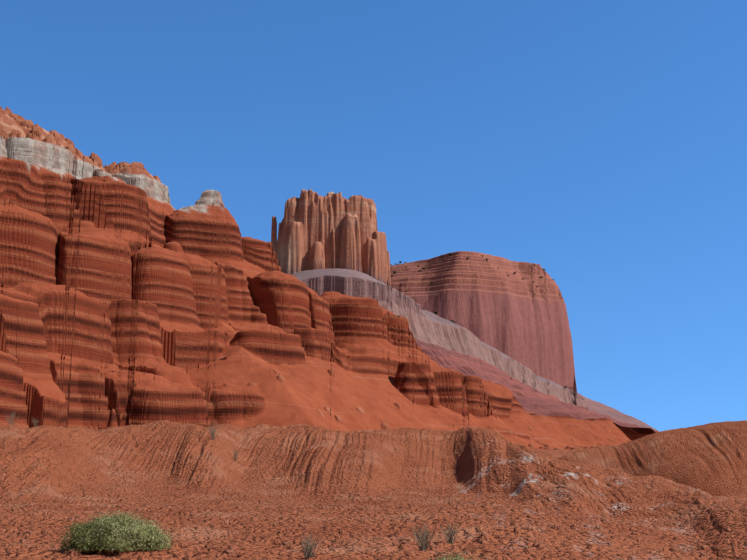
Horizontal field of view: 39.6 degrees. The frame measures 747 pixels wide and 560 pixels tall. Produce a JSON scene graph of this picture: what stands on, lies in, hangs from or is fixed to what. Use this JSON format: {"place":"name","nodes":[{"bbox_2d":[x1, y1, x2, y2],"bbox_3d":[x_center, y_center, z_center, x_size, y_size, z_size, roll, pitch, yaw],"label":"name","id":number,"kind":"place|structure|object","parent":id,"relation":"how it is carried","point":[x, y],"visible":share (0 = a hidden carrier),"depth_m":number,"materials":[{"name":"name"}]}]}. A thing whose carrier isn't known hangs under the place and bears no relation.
{"place":"outdoors","nodes":[
{"label":"outdoors","id":0,"kind":"place"},
{"bbox_2d":[0,106,630,450],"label":"cliff rock","id":1,"kind":"object","parent":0,"point":[130,294],"visible":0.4,"depth_m":272.63,"materials":[{"name":"red stone"}]},
{"bbox_2d":[0,420,746,559],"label":"ground","id":2,"kind":"structure","parent":0,"point":[274,493],"depth_m":31.49,"materials":[{"name":"soil"}]},
{"bbox_2d":[3,412,20,425],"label":"dry shrub","id":3,"kind":"object","parent":2,"relation":"on","point":[11,419],"visible":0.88,"depth_m":44.13,"materials":[{"name":"plant"}]},
{"bbox_2d":[32,417,42,426],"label":"dry shrub","id":4,"kind":"object","parent":2,"relation":"on","point":[34,424],"visible":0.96,"depth_m":43.49,"materials":[{"name":"plant"}]},
{"bbox_2d":[49,508,176,552],"bbox_3d":[-3.106,2.990,12.547,1.501,0.552,1.340,0,-12,1],"label":"shrub","id":5,"kind":"object","parent":2,"relation":"on","point":[117,533],"visible":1,"depth_m":12.27,"materials":[{"name":"green plant"}]},
{"bbox_2d":[206,423,221,439],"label":"dry shrub","id":6,"kind":"object","parent":2,"relation":"on","point":[212,434],"visible":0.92,"depth_m":43.10,"materials":[{"name":"plant"}]},
{"bbox_2d":[300,534,320,558],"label":"dry shrub","id":7,"kind":"object","parent":2,"relation":"on","point":[308,553],"visible":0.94,"depth_m":12.07,"materials":[{"name":"plant"}]},
{"bbox_2d":[408,522,437,550],"bbox_3d":[0.654,3.355,13.569,0.409,0.408,0.402,0,-12,1],"label":"dry shrub","id":8,"kind":"object","parent":2,"relation":"on","point":[424,545],"visible":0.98,"depth_m":13.55,"materials":[{"name":"plant"}]},
{"bbox_2d":[440,521,459,543],"bbox_3d":[1.035,3.448,14.164,0.283,0.319,0.223,0,-12,1],"label":"dry shrub","id":9,"kind":"object","parent":2,"relation":"on","point":[450,540],"visible":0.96,"depth_m":14.13,"materials":[{"name":"plant"}]},
{"bbox_2d":[423,551,481,559],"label":"shrub","id":10,"kind":"object","parent":2,"relation":"on","point":[454,558],"visible":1,"depth_m":10.51,"materials":[{"name":"green plant"}]},
{"bbox_2d":[0,0,746,430],"label":"sky","id":11,"kind":"structure","parent":0,"point":[601,145],"materials":[{"name":"blue"}]},
{"bbox_2d":[271,189,659,440],"bbox_3d":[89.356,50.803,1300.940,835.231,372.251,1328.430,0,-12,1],"label":"butte","id":12,"kind":"object","parent":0,"point":[511,332],"visible":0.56,"depth_m":1019.13,"materials":[{"name":"stone"}]},
{"bbox_2d":[390,253,566,387],"bbox_3d":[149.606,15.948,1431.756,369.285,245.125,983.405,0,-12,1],"label":"juniper trees","id":13,"kind":"object","parent":12,"relation":"on","point":[450,254],"visible":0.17,"depth_m":1725.97,"materials":[{"name":"green plant"}]}
]}

